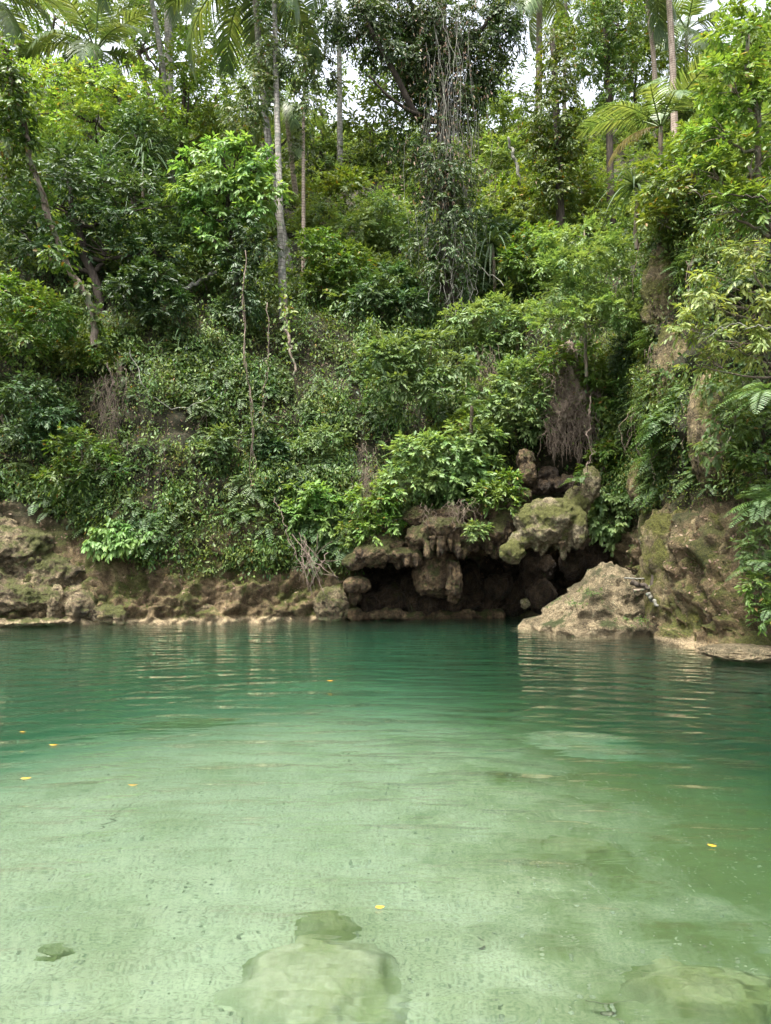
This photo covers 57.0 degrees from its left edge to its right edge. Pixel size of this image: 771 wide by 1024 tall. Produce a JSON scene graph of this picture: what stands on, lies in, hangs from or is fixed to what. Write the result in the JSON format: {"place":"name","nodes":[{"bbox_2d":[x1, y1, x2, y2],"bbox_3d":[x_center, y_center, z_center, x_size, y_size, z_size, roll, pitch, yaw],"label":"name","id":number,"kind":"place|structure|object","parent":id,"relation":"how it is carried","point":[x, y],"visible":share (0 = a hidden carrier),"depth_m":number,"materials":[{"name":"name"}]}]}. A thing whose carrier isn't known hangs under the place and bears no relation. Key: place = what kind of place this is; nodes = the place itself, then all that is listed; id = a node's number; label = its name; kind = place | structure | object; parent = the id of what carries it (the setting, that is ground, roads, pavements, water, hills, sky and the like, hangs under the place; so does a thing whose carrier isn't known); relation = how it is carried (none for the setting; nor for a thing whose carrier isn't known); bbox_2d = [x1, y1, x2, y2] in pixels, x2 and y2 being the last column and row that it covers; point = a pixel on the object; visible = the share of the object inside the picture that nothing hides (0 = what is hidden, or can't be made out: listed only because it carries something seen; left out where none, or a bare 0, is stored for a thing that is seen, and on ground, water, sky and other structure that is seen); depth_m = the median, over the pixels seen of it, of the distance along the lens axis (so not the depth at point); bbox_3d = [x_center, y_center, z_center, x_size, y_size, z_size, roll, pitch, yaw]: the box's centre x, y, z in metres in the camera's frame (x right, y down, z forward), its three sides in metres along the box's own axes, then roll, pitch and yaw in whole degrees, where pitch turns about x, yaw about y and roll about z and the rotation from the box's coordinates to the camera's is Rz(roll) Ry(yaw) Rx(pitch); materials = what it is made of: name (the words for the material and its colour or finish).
{"place":"outdoors","nodes":[
{"label":"outdoors","id":0,"kind":"place"},
{"bbox_2d":[0,615,770,1023],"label":"water","id":1,"kind":"structure","parent":0,"point":[504,821],"depth_m":4.23,"materials":[{"name":"liquid"}]},
{"bbox_2d":[0,516,126,626],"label":"bank outcrop","id":2,"kind":"object","parent":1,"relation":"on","point":[52,573],"visible":0.82,"depth_m":16.70,"materials":[{"name":"stone"}]},
{"bbox_2d":[518,561,650,637],"bbox_3d":[4.480,2.246,15.253,3.298,2.373,2.480,0,-4,0],"label":"boulder","id":3,"kind":"object","parent":1,"relation":"in","point":[595,617],"visible":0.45,"depth_m":14.53,"materials":[{"name":"stone"}]},
{"bbox_2d":[697,643,770,662],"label":"pale spit","id":4,"kind":"structure","parent":1,"relation":"on","point":[744,653],"depth_m":10.74,"materials":[{"name":"stone"}]},
{"bbox_2d":[0,45,770,651],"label":"hillside","id":5,"kind":"structure","parent":0,"point":[270,603],"depth_m":17.87,"materials":[{"name":"soil"}]},
{"bbox_2d":[0,0,74,70],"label":"coconut palm","id":6,"kind":"object","parent":5,"relation":"on","point":[11,24],"visible":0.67,"depth_m":31.78,"materials":[{"name":"green plant"}]},
{"bbox_2d":[0,266,82,376],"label":"leafy shrub","id":7,"kind":"object","parent":5,"relation":"on","point":[25,311],"visible":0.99,"depth_m":18.58,"materials":[{"name":"green plant"}]},
{"bbox_2d":[0,369,85,464],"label":"leafy shrub","id":8,"kind":"object","parent":5,"relation":"on","point":[32,421],"visible":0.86,"depth_m":18.08,"materials":[{"name":"green plant"}]},
{"bbox_2d":[0,0,107,92],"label":"background tree","id":9,"kind":"object","parent":5,"relation":"on","point":[39,31],"visible":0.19,"depth_m":46.16,"materials":[{"name":"green plant"}]},
{"bbox_2d":[0,33,108,362],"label":"leaning tree","id":10,"kind":"object","parent":5,"relation":"on","point":[13,78],"visible":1,"depth_m":17.63,"materials":[{"name":"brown plant"}]},
{"bbox_2d":[29,420,132,506],"bbox_3d":[-7.521,-1.198,17.724,2.560,2.288,1.539,0,-4,0],"label":"leafy shrub","id":11,"kind":"object","parent":5,"relation":"on","point":[107,456],"visible":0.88,"depth_m":17.51,"materials":[{"name":"green plant"}]},
{"bbox_2d":[13,0,162,150],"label":"coconut palm","id":12,"kind":"object","parent":5,"relation":"on","point":[113,26],"visible":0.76,"depth_m":31.98,"materials":[{"name":"green plant"}]},
{"bbox_2d":[46,326,129,380],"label":"leafy shrub","id":13,"kind":"object","parent":5,"relation":"on","point":[76,349],"visible":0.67,"depth_m":19.11,"materials":[{"name":"green plant"}]},
{"bbox_2d":[0,53,197,190],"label":"leafy tree","id":14,"kind":"object","parent":5,"relation":"on","point":[81,104],"visible":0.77,"depth_m":27.67,"materials":[{"name":"green plant"}]},
{"bbox_2d":[0,131,209,321],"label":"dark tree","id":15,"kind":"object","parent":5,"relation":"on","point":[103,210],"visible":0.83,"depth_m":20.62,"materials":[{"name":"green plant"}]},
{"bbox_2d":[81,516,160,563],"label":"broad leaved plant","id":16,"kind":"object","parent":5,"relation":"on","point":[119,547],"visible":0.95,"depth_m":17.19,"materials":[{"name":"green plant"}]},
{"bbox_2d":[66,94,178,218],"bbox_3d":[-9.843,-13.418,26.947,4.056,4.568,2.878,0,-4,0],"label":"shadowy tree","id":17,"kind":"object","parent":5,"relation":"on","point":[156,137],"visible":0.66,"depth_m":26.58,"materials":[{"name":"green plant"}]},
{"bbox_2d":[92,0,181,205],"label":"coconut palm","id":18,"kind":"object","parent":5,"relation":"on","point":[173,19],"visible":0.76,"depth_m":29.72,"materials":[{"name":"grey plant"}]},
{"bbox_2d":[105,134,184,212],"bbox_3d":[-9.049,-12.032,26.101,3.460,3.657,3.629,1,-4,-15],"label":"pandanus","id":19,"kind":"object","parent":5,"relation":"on","point":[142,148],"visible":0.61,"depth_m":26.13,"materials":[{"name":"green plant"}]},
{"bbox_2d":[94,251,199,333],"bbox_3d":[-6.642,-6.073,19.843,2.923,2.215,1.914,0,-4,0],"label":"leafy shrub","id":20,"kind":"object","parent":5,"relation":"on","point":[133,274],"visible":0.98,"depth_m":19.58,"materials":[{"name":"green plant"}]},
{"bbox_2d":[84,0,242,120],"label":"background tree","id":21,"kind":"object","parent":5,"relation":"on","point":[141,51],"visible":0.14,"depth_m":43.96,"materials":[{"name":"green plant"}]},
{"bbox_2d":[114,23,226,204],"bbox_3d":[-8.834,-16.462,29.524,4.872,7.580,3.513,0,-4,0],"label":"leafy tree","id":22,"kind":"object","parent":5,"relation":"on","point":[182,69],"visible":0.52,"depth_m":29.48,"materials":[{"name":"green plant"}]},
{"bbox_2d":[108,0,236,118],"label":"background tree","id":23,"kind":"object","parent":5,"relation":"on","point":[131,48],"visible":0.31,"depth_m":37.65,"materials":[{"name":"green plant"}]},
{"bbox_2d":[175,222,250,296],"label":"leafy shrub","id":24,"kind":"object","parent":5,"relation":"on","point":[199,263],"visible":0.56,"depth_m":21.06,"materials":[{"name":"green plant"}]},
{"bbox_2d":[173,54,252,151],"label":"background tree","id":25,"kind":"object","parent":5,"relation":"on","point":[230,92],"visible":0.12,"depth_m":39.29,"materials":[{"name":"green plant"}]},
{"bbox_2d":[195,422,241,469],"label":"leafy shrub","id":26,"kind":"object","parent":5,"relation":"on","point":[219,443],"visible":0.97,"depth_m":18.33,"materials":[{"name":"green plant"}]},
{"bbox_2d":[162,129,294,335],"bbox_3d":[-4.559,-8.153,20.776,3.971,6.035,1.842,0,-4,0],"label":"bright tree","id":27,"kind":"object","parent":5,"relation":"on","point":[230,192],"visible":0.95,"depth_m":20.66,"materials":[{"name":"green plant"}]},
{"bbox_2d":[162,0,325,268],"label":"coconut palm","id":28,"kind":"object","parent":5,"relation":"on","point":[299,18],"visible":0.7,"depth_m":26.39,"materials":[{"name":"green plant"}]},
{"bbox_2d":[211,206,284,330],"bbox_3d":[-3.989,-6.888,20.489,2.169,3.725,1.563,0,-4,0],"label":"ivy thicket","id":29,"kind":"object","parent":5,"relation":"on","point":[239,258],"visible":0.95,"depth_m":20.36,"materials":[{"name":"green plant"}]},
{"bbox_2d":[240,415,291,469],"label":"leafy shrub","id":30,"kind":"object","parent":5,"relation":"on","point":[263,437],"visible":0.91,"depth_m":18.54,"materials":[{"name":"green plant"}]},
{"bbox_2d":[212,0,327,322],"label":"ivy wrapped trunk","id":31,"kind":"object","parent":5,"relation":"on","point":[275,76],"visible":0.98,"depth_m":22.67,"materials":[{"name":"green plant"}]},
{"bbox_2d":[246,68,326,207],"bbox_3d":[-4.222,-16.514,30.435,3.458,5.270,4.402,0,-4,0],"label":"young coconut palm","id":32,"kind":"object","parent":5,"relation":"on","point":[289,122],"visible":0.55,"depth_m":30.66,"materials":[{"name":"green plant"}]},
{"bbox_2d":[284,0,345,273],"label":"ivy wrapped trunk","id":33,"kind":"object","parent":5,"relation":"on","point":[332,84],"visible":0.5,"depth_m":26.90,"materials":[{"name":"green plant"}]},
{"bbox_2d":[279,479,355,540],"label":"broad leaved plant","id":34,"kind":"object","parent":5,"relation":"on","point":[305,501],"visible":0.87,"depth_m":18.04,"materials":[{"name":"green plant"}]},
{"bbox_2d":[281,76,353,180],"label":"background tree","id":35,"kind":"object","parent":5,"relation":"on","point":[321,150],"visible":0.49,"depth_m":37.08,"materials":[{"name":"green plant"}]},
{"bbox_2d":[290,191,348,241],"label":"leafy shrub","id":36,"kind":"object","parent":5,"relation":"on","point":[310,217],"visible":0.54,"depth_m":28.38,"materials":[{"name":"green plant"}]},
{"bbox_2d":[291,420,353,461],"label":"leafy shrub","id":37,"kind":"object","parent":5,"relation":"on","point":[325,427],"visible":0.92,"depth_m":18.91,"materials":[{"name":"green plant"}]},
{"bbox_2d":[312,585,349,621],"bbox_3d":[-1.349,2.311,17.605,0.924,1.000,0.703,0,-4,0],"label":"bank rock","id":38,"kind":"object","parent":5,"relation":"on","point":[334,606],"visible":0.97,"depth_m":17.38,"materials":[{"name":"stone"}]},
{"bbox_2d":[302,0,363,180],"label":"coconut palm","id":39,"kind":"object","parent":5,"relation":"on","point":[311,5],"visible":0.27,"depth_m":36.32,"materials":[{"name":"grey plant"}]},
{"bbox_2d":[289,225,377,309],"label":"leafy shrub","id":40,"kind":"object","parent":5,"relation":"on","point":[334,263],"visible":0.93,"depth_m":22.64,"materials":[{"name":"green plant"}]},
{"bbox_2d":[299,162,373,215],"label":"leafy shrub","id":41,"kind":"object","parent":5,"relation":"on","point":[339,187],"visible":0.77,"depth_m":31.35,"materials":[{"name":"green plant"}]},
{"bbox_2d":[323,80,426,179],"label":"background tree","id":42,"kind":"object","parent":5,"relation":"on","point":[361,134],"visible":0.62,"depth_m":36.96,"materials":[{"name":"green plant"}]},
{"bbox_2d":[341,477,410,546],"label":"leafy shrub","id":43,"kind":"object","parent":5,"relation":"on","point":[376,505],"visible":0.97,"depth_m":17.58,"materials":[{"name":"green plant"}]},
{"bbox_2d":[328,182,426,256],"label":"leafy shrub","id":44,"kind":"object","parent":5,"relation":"on","point":[376,213],"visible":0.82,"depth_m":27.11,"materials":[{"name":"green plant"}]},
{"bbox_2d":[0,163,769,579],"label":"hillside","id":45,"kind":"structure","parent":5,"relation":"on","point":[436,351],"depth_m":18.05,"materials":[{"name":"plant"}]},
{"bbox_2d":[0,119,770,585],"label":"broad leaf foliage","id":46,"kind":"object","parent":5,"relation":"on","point":[262,561],"visible":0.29,"depth_m":19.13,"materials":[{"name":"plant"}]},
{"bbox_2d":[0,140,770,583],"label":"creeper foliage","id":47,"kind":"object","parent":5,"relation":"on","point":[412,504],"visible":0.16,"depth_m":18.62,"materials":[{"name":"plant"}]},
{"bbox_2d":[0,183,770,578],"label":"fern undergrowth foliage","id":48,"kind":"object","parent":5,"relation":"on","point":[652,421],"visible":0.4,"depth_m":17.95,"materials":[{"name":"plant"}]},
{"bbox_2d":[0,9,770,330],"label":"slope undergrowth foliage","id":49,"kind":"object","parent":5,"relation":"on","point":[530,216],"visible":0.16,"depth_m":28.27,"materials":[{"name":"plant"}]},
{"bbox_2d":[0,20,770,575],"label":"leafy shoots foliage","id":50,"kind":"object","parent":5,"relation":"on","point":[274,234],"visible":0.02,"depth_m":26.39,"materials":[{"name":"green plant"}]},
{"bbox_2d":[1,223,770,631],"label":"leaf litter","id":51,"kind":"object","parent":5,"relation":"on","point":[393,523],"visible":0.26,"depth_m":17.75,"materials":[{"name":"plant"}]},
{"bbox_2d":[332,258,440,325],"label":"leafy shrub","id":52,"kind":"object","parent":5,"relation":"on","point":[377,294],"visible":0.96,"depth_m":21.51,"materials":[{"name":"green plant"}]},
{"bbox_2d":[348,326,486,429],"bbox_3d":[0.850,-3.554,19.028,3.756,2.753,1.944,0,-4,0],"label":"leafy shrub","id":53,"kind":"object","parent":5,"relation":"on","point":[403,369],"visible":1,"depth_m":18.73,"materials":[{"name":"green plant"}]},
{"bbox_2d":[308,0,536,323],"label":"vine draped tree","id":54,"kind":"object","parent":5,"relation":"on","point":[435,64],"visible":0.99,"depth_m":22.15,"materials":[{"name":"green plant"}]},
{"bbox_2d":[329,42,520,188],"bbox_3d":[2.125,-21.116,37.416,10.586,8.758,4.098,0,-4,-5],"label":"background tree","id":55,"kind":"object","parent":5,"relation":"on","point":[504,103],"visible":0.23,"depth_m":37.41,"materials":[{"name":"green plant"}]},
{"bbox_2d":[346,607,505,620],"bbox_3d":[0.970,2.683,18.482,4.416,0.455,0.836,1,-4,-11],"label":"waterline ledge","id":56,"kind":"object","parent":5,"relation":"on","point":[358,614],"visible":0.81,"depth_m":18.14,"materials":[{"name":"stone"}]},
{"bbox_2d":[407,546,462,603],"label":"tufa pillar","id":57,"kind":"structure","parent":5,"relation":"on","point":[436,576],"depth_m":17.43,"materials":[{"name":"stone"}]},
{"bbox_2d":[341,448,536,570],"bbox_3d":[1.385,-0.084,17.886,4.948,3.116,1.776,0,-4,0],"label":"tufa ledge","id":58,"kind":"object","parent":5,"relation":"on","point":[396,552],"visible":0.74,"depth_m":17.33,"materials":[{"name":"stone"}]},
{"bbox_2d":[499,466,601,564],"bbox_3d":[3.957,0.049,17.060,2.517,2.424,1.296,0,-4,0],"label":"tufa hood","id":59,"kind":"object","parent":58,"relation":"attached to","point":[542,526],"visible":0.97,"depth_m":16.72,"materials":[{"name":"stone"}]},
{"bbox_2d":[370,417,510,511],"bbox_3d":[1.384,-1.247,17.916,3.674,2.459,1.787,0,-4,0],"label":"leafy shrub","id":60,"kind":"object","parent":5,"relation":"on","point":[466,460],"visible":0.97,"depth_m":17.66,"materials":[{"name":"green plant"}]},
{"bbox_2d":[358,537,609,616],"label":"cave wall lumps","id":61,"kind":"object","parent":5,"relation":"on","point":[506,593],"visible":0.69,"depth_m":18.58,"materials":[{"name":"stone"}]},
{"bbox_2d":[459,204,521,296],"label":"leafy shrub","id":62,"kind":"object","parent":5,"relation":"on","point":[504,224],"visible":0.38,"depth_m":23.57,"materials":[{"name":"green plant"}]},
{"bbox_2d":[461,466,528,521],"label":"leafy shrub","id":63,"kind":"object","parent":5,"relation":"on","point":[499,491],"visible":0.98,"depth_m":17.25,"materials":[{"name":"green plant"}]},
{"bbox_2d":[435,290,559,362],"bbox_3d":[3.232,-5.294,20.581,3.622,2.254,1.693,0,-4,0],"label":"leafy shrub","id":64,"kind":"object","parent":5,"relation":"on","point":[486,333],"visible":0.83,"depth_m":20.42,"materials":[{"name":"green plant"}]},
{"bbox_2d":[463,126,533,194],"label":"leafy shrub","id":65,"kind":"object","parent":5,"relation":"on","point":[500,156],"visible":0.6,"depth_m":33.31,"materials":[{"name":"green plant"}]},
{"bbox_2d":[460,225,539,297],"bbox_3d":[3.332,-7.710,22.973,3.411,3.034,3.141,0,-4,0],"label":"pandanus","id":66,"kind":"object","parent":5,"relation":"on","point":[490,237],"visible":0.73,"depth_m":22.91,"materials":[{"name":"green plant"}]},
{"bbox_2d":[460,49,543,165],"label":"background tree","id":67,"kind":"object","parent":5,"relation":"on","point":[507,85],"visible":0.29,"depth_m":39.07,"materials":[{"name":"green plant"}]},
{"bbox_2d":[454,353,556,455],"bbox_3d":[3.191,-2.777,18.677,2.748,2.823,1.714,0,-4,0],"label":"leafy shrub","id":68,"kind":"object","parent":5,"relation":"on","point":[494,401],"visible":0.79,"depth_m":18.44,"materials":[{"name":"green plant"}]},
{"bbox_2d":[471,157,577,222],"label":"leafy shrub","id":69,"kind":"object","parent":5,"relation":"on","point":[503,182],"visible":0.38,"depth_m":29.94,"materials":[{"name":"green plant"}]},
{"bbox_2d":[486,0,579,161],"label":"coconut palm","id":70,"kind":"object","parent":5,"relation":"on","point":[534,37],"visible":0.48,"depth_m":40.97,"materials":[{"name":"green plant"}]},
{"bbox_2d":[492,219,575,290],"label":"leafy shrub","id":71,"kind":"object","parent":5,"relation":"on","point":[513,250],"visible":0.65,"depth_m":22.41,"materials":[{"name":"green plant"}]},
{"bbox_2d":[510,18,596,231],"bbox_3d":[6.412,-14.153,27.023,3.281,9.565,2.816,0,-4,0],"label":"ivy wrapped trunk","id":72,"kind":"object","parent":5,"relation":"on","point":[557,142],"visible":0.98,"depth_m":26.71,"materials":[{"name":"green plant"}]},
{"bbox_2d":[527,466,579,495],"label":"stacked rocks","id":73,"kind":"object","parent":5,"relation":"on","point":[549,480],"visible":0.78,"depth_m":18.14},
{"bbox_2d":[521,340,610,466],"bbox_3d":[4.833,-2.857,18.579,2.785,3.444,1.489,0,-4,0],"label":"hanging root mass","id":74,"kind":"object","parent":5,"relation":"hanging from","point":[567,409],"visible":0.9,"depth_m":18.32,"materials":[{"name":"plant"}]},
{"bbox_2d":[526,335,606,395],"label":"leafy shrub","id":75,"kind":"object","parent":5,"relation":"on","point":[569,358],"visible":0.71,"depth_m":18.36,"materials":[{"name":"green plant"}]},
{"bbox_2d":[533,155,626,225],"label":"leafy shrub","id":76,"kind":"object","parent":5,"relation":"on","point":[592,189],"visible":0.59,"depth_m":27.67,"materials":[{"name":"green plant"}]},
{"bbox_2d":[520,212,645,376],"bbox_3d":[4.806,-5.364,17.303,3.218,3.858,2.552,0,-4,0],"label":"layered sapling","id":77,"kind":"object","parent":5,"relation":"on","point":[589,291],"visible":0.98,"depth_m":17.21,"materials":[{"name":"green plant"}]},
{"bbox_2d":[577,354,624,425],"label":"leafy shrub","id":78,"kind":"object","parent":5,"relation":"on","point":[600,407],"visible":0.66,"depth_m":18.11,"materials":[{"name":"green plant"}]},
{"bbox_2d":[555,0,649,230],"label":"ivy wrapped trunk","id":79,"kind":"object","parent":5,"relation":"on","point":[604,53],"visible":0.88,"depth_m":27.93,"materials":[{"name":"green plant"}]},
{"bbox_2d":[575,433,639,485],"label":"leafy shrub","id":80,"kind":"object","parent":5,"relation":"on","point":[606,456],"visible":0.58,"depth_m":17.79,"materials":[{"name":"green plant"}]},
{"bbox_2d":[553,1,668,110],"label":"background tree","id":81,"kind":"object","parent":5,"relation":"on","point":[662,63],"visible":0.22,"depth_m":38.60,"materials":[{"name":"green plant"}]},
{"bbox_2d":[587,483,638,557],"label":"leafy shrub","id":82,"kind":"object","parent":5,"relation":"on","point":[602,530],"visible":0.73,"depth_m":17.43,"materials":[{"name":"green plant"}]},
{"bbox_2d":[588,164,662,253],"bbox_3d":[5.847,-7.110,16.788,2.326,2.109,2.156,0,-4,0],"label":"pandanus","id":83,"kind":"object","parent":5,"relation":"on","point":[633,182],"visible":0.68,"depth_m":16.81,"materials":[{"name":"green plant"}]},
{"bbox_2d":[576,45,724,167],"bbox_3d":[8.405,-11.630,22.511,3.989,5.889,4.193,0,-4,0],"label":"young coconut palm","id":84,"kind":"object","parent":5,"relation":"on","point":[666,105],"visible":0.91,"depth_m":22.95,"materials":[{"name":"green plant"}]},
{"bbox_2d":[639,241,679,332],"bbox_3d":[6.417,-4.918,16.149,1.227,2.614,1.008,0,-4,0],"label":"rock buttress","id":85,"kind":"object","parent":5,"relation":"on","point":[652,278],"visible":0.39,"depth_m":15.91,"materials":[{"name":"stone"}]},
{"bbox_2d":[647,320,688,473],"bbox_3d":[6.401,-2.298,15.276,1.361,3.968,1.377,0,-4,0],"label":"rock buttress","id":86,"kind":"object","parent":5,"relation":"on","point":[663,351],"visible":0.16,"depth_m":15.05,"materials":[{"name":"stone"}]},
{"bbox_2d":[627,0,712,137],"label":"coconut palm","id":87,"kind":"object","parent":5,"relation":"on","point":[666,14],"visible":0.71,"depth_m":34.70,"materials":[{"name":"beige plant"}]},
{"bbox_2d":[629,119,730,252],"bbox_3d":[6.570,-7.057,15.431,2.495,2.843,1.559,0,-4,0],"label":"yellowish tree","id":88,"kind":"object","parent":5,"relation":"on","point":[654,173],"visible":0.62,"depth_m":15.34,"materials":[{"name":"green plant"}]},
{"bbox_2d":[635,488,730,641],"bbox_3d":[6.450,1.155,13.631,2.538,3.873,2.443,0,-4,0],"label":"rock outcrop","id":89,"kind":"object","parent":5,"relation":"on","point":[655,531],"visible":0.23,"depth_m":14.09,"materials":[{"name":"stone"}]},
{"bbox_2d":[627,0,754,86],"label":"coconut palm","id":90,"kind":"object","parent":5,"relation":"on","point":[692,8],"visible":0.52,"depth_m":45.33,"materials":[{"name":"green plant"}]},
{"bbox_2d":[686,369,732,494],"bbox_3d":[6.100,-1.507,13.317,0.832,2.424,0.834,3,-5,-39],"label":"mossy rock","id":91,"kind":"object","parent":5,"relation":"on","point":[696,429],"visible":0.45,"depth_m":13.14,"materials":[{"name":"stone"}]},
{"bbox_2d":[660,237,770,394],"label":"overhanging shrub","id":92,"kind":"object","parent":5,"relation":"on","point":[758,335],"visible":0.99,"depth_m":11.20,"materials":[{"name":"green plant"}]},
{"bbox_2d":[669,0,770,258],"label":"overhanging tree","id":93,"kind":"object","parent":5,"relation":"on","point":[739,60],"visible":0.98,"depth_m":11.59,"materials":[{"name":"green plant"}]},
{"bbox_2d":[687,357,766,476],"bbox_3d":[6.011,-1.625,12.160,1.661,2.063,1.184,3,-4,-34],"label":"overhanging shrub","id":94,"kind":"object","parent":5,"relation":"on","point":[718,387],"visible":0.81,"depth_m":12.04,"materials":[{"name":"green plant"}]},
{"bbox_2d":[714,382,770,423],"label":"fern","id":95,"kind":"object","parent":5,"relation":"on","point":[764,397],"visible":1,"depth_m":10.82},
{"bbox_2d":[715,400,770,497],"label":"overhanging shrub","id":96,"kind":"object","parent":5,"relation":"on","point":[741,461],"visible":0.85,"depth_m":11.89,"materials":[{"name":"green plant"}]},
{"bbox_2d":[724,479,770,536],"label":"fern","id":97,"kind":"object","parent":5,"relation":"on","point":[763,496],"visible":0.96,"depth_m":11.15,"materials":[{"name":"plant"}]},
{"bbox_2d":[725,495,770,600],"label":"leafy shrub","id":98,"kind":"object","parent":5,"relation":"on","point":[764,537],"visible":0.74,"depth_m":11.23,"materials":[{"name":"green plant"}]},
{"bbox_2d":[734,566,770,636],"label":"leafy shrub","id":99,"kind":"object","parent":5,"relation":"on","point":[765,624],"visible":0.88,"depth_m":10.97,"materials":[{"name":"green plant"}]},
{"bbox_2d":[0,0,770,139],"label":"sky","id":100,"kind":"structure","parent":0,"point":[352,74],"materials":[{"name":"white"}]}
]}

